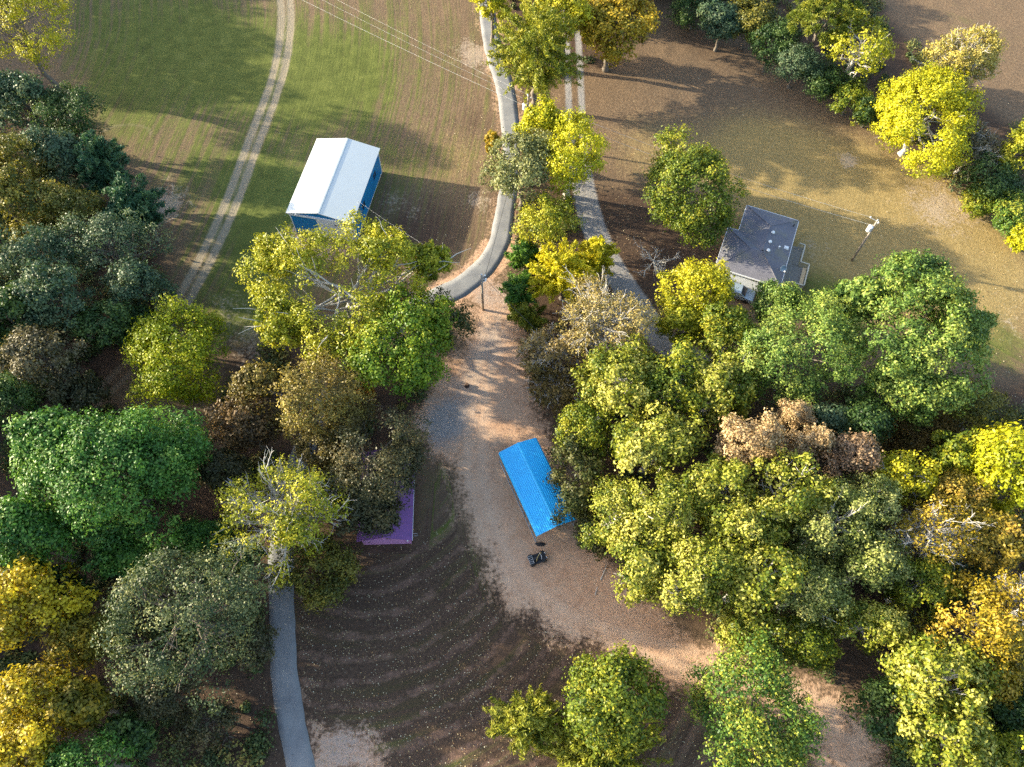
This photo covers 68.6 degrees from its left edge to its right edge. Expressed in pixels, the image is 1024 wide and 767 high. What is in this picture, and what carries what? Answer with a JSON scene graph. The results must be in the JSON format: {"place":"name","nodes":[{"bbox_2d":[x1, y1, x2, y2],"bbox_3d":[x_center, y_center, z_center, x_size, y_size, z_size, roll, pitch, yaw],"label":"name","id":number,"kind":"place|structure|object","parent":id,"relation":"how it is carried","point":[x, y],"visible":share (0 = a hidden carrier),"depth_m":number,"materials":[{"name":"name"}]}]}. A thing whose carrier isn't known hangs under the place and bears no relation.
{"place":"outdoors","nodes":[
{"label":"outdoors","id":0,"kind":"place"},
{"bbox_2d":[84,0,296,418],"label":"farm track","id":1,"kind":"structure","parent":0,"point":[196,275],"depth_m":103.70,"materials":[{"name":"beige soil"}]},
{"bbox_2d":[51,0,501,346],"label":"hay field","id":2,"kind":"structure","parent":0,"point":[181,84],"depth_m":109.84,"materials":[{"name":"green plant"}]},
{"bbox_2d":[286,138,381,241],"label":"metal barn","id":3,"kind":"structure","parent":0,"point":[340,177],"depth_m":97.89,"materials":[{"name":"white metal"}]},
{"bbox_2d":[267,0,518,766],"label":"driveway","id":4,"kind":"structure","parent":0,"point":[292,727],"depth_m":78.53,"materials":[{"name":"grey concrete"}]},
{"bbox_2d":[0,0,1023,766],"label":"woodland floor","id":5,"kind":"structure","parent":0,"point":[852,668],"depth_m":84.41,"materials":[{"name":"brown plant"}]},
{"bbox_2d":[0,160,64,248],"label":"broadleaf tree","id":6,"kind":"object","parent":5,"relation":"on","point":[20,195],"visible":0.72,"depth_m":87.12,"materials":[{"name":"green plant"}]},
{"bbox_2d":[0,65,68,132],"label":"broadleaf tree","id":7,"kind":"object","parent":5,"relation":"on","point":[13,86],"visible":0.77,"depth_m":96.10,"materials":[{"name":"green plant"}]},
{"bbox_2d":[0,0,75,91],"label":"broadleaf tree","id":8,"kind":"object","parent":5,"relation":"on","point":[31,52],"visible":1,"depth_m":99.37,"materials":[{"name":"yellow plant"}]},
{"bbox_2d":[0,658,78,730],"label":"hickory tree","id":9,"kind":"object","parent":5,"relation":"on","point":[20,693],"visible":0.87,"depth_m":64.38,"materials":[{"name":"yellow plant"}]},
{"bbox_2d":[0,706,79,766],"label":"hickory tree","id":10,"kind":"object","parent":5,"relation":"on","point":[31,739],"visible":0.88,"depth_m":63.27,"materials":[{"name":"yellow plant"}]},
{"bbox_2d":[0,491,87,574],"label":"maple tree","id":11,"kind":"object","parent":5,"relation":"on","point":[18,527],"visible":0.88,"depth_m":69.42,"materials":[{"name":"green plant"}]},
{"bbox_2d":[0,221,88,301],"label":"broadleaf tree","id":12,"kind":"object","parent":5,"relation":"on","point":[8,258],"visible":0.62,"depth_m":84.01,"materials":[{"name":"green plant"}]},
{"bbox_2d":[0,323,90,396],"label":"broadleaf tree","id":13,"kind":"object","parent":5,"relation":"on","point":[32,345],"visible":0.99,"depth_m":79.30,"materials":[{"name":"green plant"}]},
{"bbox_2d":[0,552,101,652],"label":"hickory tree","id":14,"kind":"object","parent":5,"relation":"on","point":[33,597],"visible":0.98,"depth_m":67.17,"materials":[{"name":"yellow plant"}]},
{"bbox_2d":[7,258,104,344],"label":"broadleaf tree","id":15,"kind":"object","parent":5,"relation":"on","point":[37,289],"visible":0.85,"depth_m":81.72,"materials":[{"name":"green plant"}]},
{"bbox_2d":[15,122,103,202],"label":"broadleaf tree","id":16,"kind":"object","parent":5,"relation":"on","point":[57,144],"visible":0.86,"depth_m":91.58,"materials":[{"name":"green plant"}]},
{"bbox_2d":[26,75,113,141],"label":"broadleaf tree","id":17,"kind":"object","parent":5,"relation":"on","point":[76,114],"visible":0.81,"depth_m":95.92,"materials":[{"name":"green plant"}]},
{"bbox_2d":[36,182,108,255],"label":"broadleaf tree","id":18,"kind":"object","parent":5,"relation":"on","point":[64,196],"visible":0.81,"depth_m":87.92,"materials":[{"name":"green plant"}]},
{"bbox_2d":[26,604,120,673],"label":"hickory tree","id":19,"kind":"object","parent":5,"relation":"on","point":[77,636],"visible":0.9,"depth_m":68.14,"materials":[{"name":"green plant"}]},
{"bbox_2d":[45,370,112,417],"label":"broadleaf tree","id":20,"kind":"object","parent":5,"relation":"on","point":[79,394],"visible":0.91,"depth_m":81.49,"materials":[{"name":"green plant"}]},
{"bbox_2d":[40,674,121,733],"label":"hickory tree","id":21,"kind":"object","parent":5,"relation":"on","point":[80,704],"visible":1,"depth_m":65.21,"materials":[{"name":"green plant"}]},
{"bbox_2d":[29,723,138,766],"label":"broadleaf tree","id":22,"kind":"object","parent":5,"relation":"on","point":[65,753],"visible":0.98,"depth_m":64.01,"materials":[{"name":"green plant"}]},
{"bbox_2d":[71,128,134,196],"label":"cedar tree","id":23,"kind":"object","parent":5,"relation":"on","point":[96,148],"visible":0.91,"depth_m":93.19,"materials":[{"name":"green plant"}]},
{"bbox_2d":[66,299,147,356],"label":"broadleaf tree","id":24,"kind":"object","parent":5,"relation":"on","point":[119,318],"visible":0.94,"depth_m":83.31,"materials":[{"name":"green plant"}]},
{"bbox_2d":[43,204,175,293],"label":"oak tree","id":25,"kind":"object","parent":5,"relation":"on","point":[98,225],"visible":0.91,"depth_m":85.49,"materials":[{"name":"green plant"}]},
{"bbox_2d":[1,402,218,556],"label":"maple tree","id":26,"kind":"object","parent":5,"relation":"on","point":[55,445],"visible":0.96,"depth_m":70.59,"materials":[{"name":"green plant"}]},
{"bbox_2d":[100,170,176,242],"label":"cedar tree","id":27,"kind":"object","parent":5,"relation":"on","point":[122,195],"visible":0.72,"depth_m":91.07,"materials":[{"name":"green plant"}]},
{"bbox_2d":[98,253,180,310],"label":"broadleaf tree","id":28,"kind":"object","parent":5,"relation":"on","point":[128,271],"visible":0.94,"depth_m":84.59,"materials":[{"name":"green plant"}]},
{"bbox_2d":[126,660,205,726],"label":"oak tree","id":29,"kind":"object","parent":5,"relation":"on","point":[167,707],"visible":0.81,"depth_m":67.63,"materials":[{"name":"green plant"}]},
{"bbox_2d":[88,531,277,716],"bbox_3d":[-29.017,22.390,69.200,16.097,16.209,15.373,2,63,0],"label":"oak tree","id":30,"kind":"object","parent":5,"relation":"on","point":[144,575],"visible":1,"depth_m":64.87,"materials":[{"name":"green plant"}]},
{"bbox_2d":[171,694,243,756],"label":"oak tree","id":31,"kind":"object","parent":5,"relation":"on","point":[226,721],"visible":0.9,"depth_m":68.74,"materials":[{"name":"green plant"}]},
{"bbox_2d":[198,392,287,456],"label":"oak tree","id":32,"kind":"object","parent":5,"relation":"on","point":[245,435],"visible":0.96,"depth_m":78.19,"materials":[{"name":"brown plant"}]},
{"bbox_2d":[202,447,353,590],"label":"ash tree","id":33,"kind":"object","parent":5,"relation":"on","point":[293,529],"visible":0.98,"depth_m":71.38,"materials":[{"name":"green plant"}]},
{"bbox_2d":[218,345,383,475],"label":"oak tree","id":34,"kind":"object","parent":5,"relation":"on","point":[335,406],"visible":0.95,"depth_m":77.81,"materials":[{"name":"brown plant"}]},
{"bbox_2d":[232,206,467,371],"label":"sycamore tree","id":35,"kind":"object","parent":5,"relation":"on","point":[430,262],"visible":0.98,"depth_m":82.21,"materials":[{"name":"green plant"}]},
{"bbox_2d":[316,405,435,542],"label":"oak tree","id":36,"kind":"object","parent":5,"relation":"on","point":[371,495],"visible":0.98,"depth_m":75.08,"materials":[{"name":"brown plant"}]},
{"bbox_2d":[330,281,458,401],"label":"maple tree","id":37,"kind":"object","parent":5,"relation":"on","point":[416,318],"visible":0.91,"depth_m":80.06,"materials":[{"name":"green plant"}]},
{"bbox_2d":[0,0,1023,766],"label":"undergrowth","id":38,"kind":"object","parent":5,"relation":"on","point":[212,760],"visible":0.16,"depth_m":83.02,"materials":[{"name":"green plant"}]},
{"bbox_2d":[476,126,564,209],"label":"willow tree","id":39,"kind":"object","parent":5,"relation":"on","point":[533,156],"visible":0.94,"depth_m":93.58,"materials":[{"name":"green plant"}]},
{"bbox_2d":[510,189,585,251],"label":"mulberry tree","id":40,"kind":"object","parent":5,"relation":"on","point":[551,214],"visible":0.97,"depth_m":92.49,"materials":[{"name":"yellow plant"}]},
{"bbox_2d":[514,321,597,381],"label":"crape myrtle","id":41,"kind":"object","parent":5,"relation":"on","point":[544,337],"visible":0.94,"depth_m":85.37,"materials":[{"name":"brown plant"}]},
{"bbox_2d":[525,237,603,305],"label":"false cypress","id":42,"kind":"object","parent":5,"relation":"on","point":[551,271],"visible":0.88,"depth_m":89.36,"materials":[{"name":"yellow plant"}]},
{"bbox_2d":[542,106,611,205],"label":"poplar tree","id":43,"kind":"object","parent":5,"relation":"on","point":[576,126],"visible":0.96,"depth_m":93.45,"materials":[{"name":"yellow plant"}]},
{"bbox_2d":[550,399,613,460],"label":"gum tree","id":44,"kind":"object","parent":5,"relation":"on","point":[588,417],"visible":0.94,"depth_m":79.84,"materials":[{"name":"green plant"}]},
{"bbox_2d":[575,468,651,551],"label":"gum tree","id":45,"kind":"object","parent":5,"relation":"on","point":[618,501],"visible":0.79,"depth_m":74.06,"materials":[{"name":"green plant"}]},
{"bbox_2d":[570,332,663,424],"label":"gum tree","id":46,"kind":"object","parent":5,"relation":"on","point":[608,369],"visible":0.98,"depth_m":79.35,"materials":[{"name":"green plant"}]},
{"bbox_2d":[602,398,712,479],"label":"gum tree","id":47,"kind":"object","parent":5,"relation":"on","point":[661,438],"visible":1,"depth_m":75.09,"materials":[{"name":"green plant"}]},
{"bbox_2d":[615,467,721,555],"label":"gum tree","id":48,"kind":"object","parent":5,"relation":"on","point":[669,498],"visible":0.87,"depth_m":71.57,"materials":[{"name":"green plant"}]},
{"bbox_2d":[632,334,712,423],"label":"gum tree","id":49,"kind":"object","parent":5,"relation":"on","point":[661,381],"visible":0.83,"depth_m":78.99,"materials":[{"name":"green plant"}]},
{"bbox_2d":[648,527,754,621],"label":"gum tree","id":50,"kind":"object","parent":5,"relation":"on","point":[694,579],"visible":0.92,"depth_m":69.10,"materials":[{"name":"green plant"}]},
{"bbox_2d":[672,449,757,523],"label":"gum tree","id":51,"kind":"object","parent":5,"relation":"on","point":[732,473],"visible":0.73,"depth_m":72.55,"materials":[{"name":"green plant"}]},
{"bbox_2d":[680,328,773,433],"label":"gum tree","id":52,"kind":"object","parent":5,"relation":"on","point":[719,386],"visible":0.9,"depth_m":79.23,"materials":[{"name":"green plant"}]},
{"bbox_2d":[697,494,795,553],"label":"gum tree","id":53,"kind":"object","parent":5,"relation":"on","point":[762,527],"visible":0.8,"depth_m":70.83,"materials":[{"name":"green plant"}]},
{"bbox_2d":[710,407,785,473],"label":"oak tree","id":54,"kind":"object","parent":5,"relation":"on","point":[763,442],"visible":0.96,"depth_m":73.93,"materials":[{"name":"brown plant"}]},
{"bbox_2d":[710,604,797,667],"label":"gum tree","id":55,"kind":"object","parent":5,"relation":"on","point":[744,625],"visible":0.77,"depth_m":69.87,"materials":[{"name":"green plant"}]},
{"bbox_2d":[717,532,811,618],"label":"gum tree","id":56,"kind":"object","parent":5,"relation":"on","point":[753,589],"visible":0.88,"depth_m":68.80,"materials":[{"name":"green plant"}]},
{"bbox_2d":[744,444,839,541],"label":"sycamore tree","id":57,"kind":"object","parent":5,"relation":"on","point":[792,506],"visible":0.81,"depth_m":71.72,"materials":[{"name":"green plant"}]},
{"bbox_2d":[764,609,844,676],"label":"gum tree","id":58,"kind":"object","parent":5,"relation":"on","point":[820,644],"visible":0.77,"depth_m":70.19,"materials":[{"name":"green plant"}]},
{"bbox_2d":[732,278,876,410],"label":"maple tree","id":59,"kind":"object","parent":5,"relation":"on","point":[831,326],"visible":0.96,"depth_m":80.02,"materials":[{"name":"green plant"}]},
{"bbox_2d":[772,538,857,640],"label":"gum tree","id":60,"kind":"object","parent":5,"relation":"on","point":[821,590],"visible":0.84,"depth_m":69.16,"materials":[{"name":"green plant"}]},
{"bbox_2d":[786,0,864,74],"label":"pine tree","id":61,"kind":"object","parent":5,"relation":"on","point":[813,11],"visible":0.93,"depth_m":104.36,"materials":[{"name":"green plant"}]},
{"bbox_2d":[780,475,881,570],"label":"gum tree","id":62,"kind":"object","parent":5,"relation":"on","point":[817,541],"visible":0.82,"depth_m":71.25,"materials":[{"name":"green plant"}]},
{"bbox_2d":[802,428,884,486],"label":"oak tree","id":63,"kind":"object","parent":5,"relation":"on","point":[853,452],"visible":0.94,"depth_m":74.64,"materials":[{"name":"brown plant"}]},
{"bbox_2d":[819,3,898,88],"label":"birch tree","id":64,"kind":"object","parent":5,"relation":"on","point":[865,51],"visible":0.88,"depth_m":103.95,"materials":[{"name":"yellow plant"}]},
{"bbox_2d":[828,392,897,446],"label":"broadleaf tree","id":65,"kind":"object","parent":5,"relation":"on","point":[878,419],"visible":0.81,"depth_m":78.60,"materials":[{"name":"green plant"}]},
{"bbox_2d":[829,469,907,535],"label":"gum tree","id":66,"kind":"object","parent":5,"relation":"on","point":[888,494],"visible":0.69,"depth_m":72.69,"materials":[{"name":"green plant"}]},
{"bbox_2d":[821,594,916,656],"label":"gum tree","id":67,"kind":"object","parent":5,"relation":"on","point":[885,624],"visible":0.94,"depth_m":69.51,"materials":[{"name":"green plant"}]},
{"bbox_2d":[825,520,915,595],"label":"gum tree","id":68,"kind":"object","parent":5,"relation":"on","point":[888,560],"visible":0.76,"depth_m":70.71,"materials":[{"name":"green plant"}]},
{"bbox_2d":[834,669,940,763],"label":"broadleaf tree","id":69,"kind":"object","parent":5,"relation":"on","point":[877,692],"visible":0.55,"depth_m":68.03,"materials":[{"name":"green plant"}]},
{"bbox_2d":[856,449,942,509],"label":"sycamore tree","id":70,"kind":"object","parent":5,"relation":"on","point":[924,482],"visible":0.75,"depth_m":74.85,"materials":[{"name":"yellow plant"}]},
{"bbox_2d":[879,548,968,633],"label":"gum tree","id":71,"kind":"object","parent":5,"relation":"on","point":[904,593],"visible":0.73,"depth_m":71.45,"materials":[{"name":"green plant"}]},
{"bbox_2d":[867,60,987,181],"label":"poplar tree","id":72,"kind":"object","parent":5,"relation":"on","point":[948,94],"visible":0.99,"depth_m":98.27,"materials":[{"name":"yellow plant"}]},
{"bbox_2d":[884,490,1001,568],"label":"dead tree","id":73,"kind":"object","parent":5,"relation":"on","point":[934,542],"visible":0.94,"depth_m":72.25,"materials":[{"name":"grey wood"}]},
{"bbox_2d":[877,627,1010,726],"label":"gum tree","id":74,"kind":"object","parent":5,"relation":"on","point":[929,678],"visible":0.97,"depth_m":65.39,"materials":[{"name":"green plant"}]},
{"bbox_2d":[891,692,1005,766],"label":"gum tree","id":75,"kind":"object","parent":5,"relation":"on","point":[967,742],"visible":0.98,"depth_m":63.65,"materials":[{"name":"green plant"}]},
{"bbox_2d":[901,464,997,526],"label":"oak tree","id":76,"kind":"object","parent":5,"relation":"on","point":[965,487],"visible":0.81,"depth_m":74.36,"materials":[{"name":"yellow plant"}]},
{"bbox_2d":[923,425,989,476],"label":"broadleaf tree","id":77,"kind":"object","parent":5,"relation":"on","point":[947,455],"visible":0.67,"depth_m":78.27,"materials":[{"name":"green plant"}]},
{"bbox_2d":[909,23,1008,109],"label":"willow tree","id":78,"kind":"object","parent":5,"relation":"on","point":[984,52],"visible":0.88,"depth_m":101.49,"materials":[{"name":"yellow plant"}]},
{"bbox_2d":[910,562,1023,688],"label":"hickory tree","id":79,"kind":"object","parent":5,"relation":"on","point":[1005,634],"visible":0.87,"depth_m":68.22,"materials":[{"name":"yellow plant"}]},
{"bbox_2d":[937,505,1023,579],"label":"hickory tree","id":80,"kind":"object","parent":5,"relation":"on","point":[1007,532],"visible":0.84,"depth_m":72.18,"materials":[{"name":"yellow plant"}]},
{"bbox_2d":[962,418,1023,514],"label":"poplar tree","id":81,"kind":"object","parent":5,"relation":"on","point":[1000,452],"visible":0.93,"depth_m":74.55,"materials":[{"name":"yellow plant"}]},
{"bbox_2d":[0,0,1023,766],"bbox_3d":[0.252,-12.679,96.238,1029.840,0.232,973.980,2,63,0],"label":"ground","id":82,"kind":"structure","parent":0,"point":[926,22],"depth_m":110.64,"materials":[{"name":"brown soil"}]},
{"bbox_2d":[118,292,232,409],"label":"locust tree","id":83,"kind":"object","parent":82,"relation":"on","point":[186,357],"visible":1,"depth_m":81.71,"materials":[{"name":"green plant"}]},
{"bbox_2d":[483,0,588,107],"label":"cedar tree","id":84,"kind":"object","parent":82,"relation":"on","point":[543,30],"visible":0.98,"depth_m":99.59,"materials":[{"name":"green plant"}]},
{"bbox_2d":[522,359,589,414],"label":"shrub","id":85,"kind":"object","parent":82,"relation":"on","point":[563,390],"visible":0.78,"depth_m":86.15,"materials":[{"name":"brown plant"}]},
{"bbox_2d":[556,265,660,368],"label":"crape myrtle","id":86,"kind":"object","parent":82,"relation":"on","point":[629,317],"visible":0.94,"depth_m":83.82,"materials":[{"name":"beige plant"}]},
{"bbox_2d":[653,256,740,316],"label":"poplar tree","id":87,"kind":"object","parent":82,"relation":"on","point":[693,279],"visible":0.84,"depth_m":85.83,"materials":[{"name":"yellow plant"}]},
{"bbox_2d":[693,298,760,362],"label":"maple tree","id":88,"kind":"object","parent":82,"relation":"on","point":[736,319],"visible":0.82,"depth_m":83.30,"materials":[{"name":"green plant"}]},
{"bbox_2d":[832,242,1001,430],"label":"maple tree","id":89,"kind":"object","parent":82,"relation":"on","point":[904,373],"visible":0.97,"depth_m":78.82,"materials":[{"name":"green plant"}]},
{"bbox_2d":[44,71,1023,766],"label":"fallen leaves","id":90,"kind":"object","parent":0,"point":[512,503],"depth_m":77.58,"materials":[{"name":"brown plant"}]},
{"bbox_2d":[294,456,808,766],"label":"bare soil","id":91,"kind":"structure","parent":0,"point":[509,637],"depth_m":75.45,"materials":[{"name":"brown soil"}]},
{"bbox_2d":[263,530,364,614],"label":"tree","id":92,"kind":"object","parent":91,"relation":"on","point":[337,561],"visible":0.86,"depth_m":75.35,"materials":[{"name":"green plant"}]},
{"bbox_2d":[481,683,570,759],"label":"elm tree","id":93,"kind":"object","parent":91,"relation":"on","point":[525,724],"visible":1,"depth_m":67.67,"materials":[{"name":"green plant"}]},
{"bbox_2d":[531,702,673,766],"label":"elm tree","id":94,"kind":"object","parent":91,"relation":"on","point":[571,756],"visible":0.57,"depth_m":67.65,"materials":[{"name":"green plant"}]},
{"bbox_2d":[558,639,674,766],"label":"maple tree","id":95,"kind":"object","parent":91,"relation":"on","point":[605,686],"visible":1,"depth_m":65.18,"materials":[{"name":"green plant"}]},
{"bbox_2d":[676,624,831,766],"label":"maple tree","id":96,"kind":"object","parent":91,"relation":"on","point":[767,672],"visible":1,"depth_m":64.75,"materials":[{"name":"green plant"}]},
{"bbox_2d":[287,230,887,766],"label":"dirt yard","id":97,"kind":"structure","parent":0,"point":[463,426],"depth_m":80.15,"materials":[{"name":"brown soil"}]},
{"bbox_2d":[499,438,575,541],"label":"metal carport","id":98,"kind":"object","parent":97,"relation":"on","point":[526,464],"visible":0.89,"depth_m":81.11,"materials":[{"name":"metal"}]},
{"bbox_2d":[543,430,607,529],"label":"broadleaf tree","id":99,"kind":"object","parent":97,"relation":"on","point":[574,497],"visible":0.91,"depth_m":78.31,"materials":[{"name":"green plant"}]},
{"bbox_2d":[604,509,678,608],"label":"gum tree","id":100,"kind":"object","parent":97,"relation":"on","point":[645,558],"visible":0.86,"depth_m":71.01,"materials":[{"name":"green plant"}]},
{"bbox_2d":[558,10,711,373],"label":"gravel lane","id":101,"kind":"structure","parent":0,"point":[587,201],"depth_m":101.27,"materials":[{"name":"grey gravel"}]},
{"bbox_2d":[589,14,1023,378],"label":"dry field","id":102,"kind":"structure","parent":0,"point":[667,52],"depth_m":104.96,"materials":[{"name":"beige plant"}]},
{"bbox_2d":[573,0,662,71],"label":"hickory tree","id":103,"kind":"object","parent":102,"relation":"on","point":[616,10],"visible":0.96,"depth_m":104.89,"materials":[{"name":"yellow plant"}]},
{"bbox_2d":[639,120,752,249],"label":"maple tree","id":104,"kind":"object","parent":102,"relation":"on","point":[679,166],"visible":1,"depth_m":92.05,"materials":[{"name":"green plant"}]},
{"bbox_2d":[715,205,798,291],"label":"grey roofed house","id":105,"kind":"structure","parent":102,"relation":"on","point":[757,248],"depth_m":95.16,"materials":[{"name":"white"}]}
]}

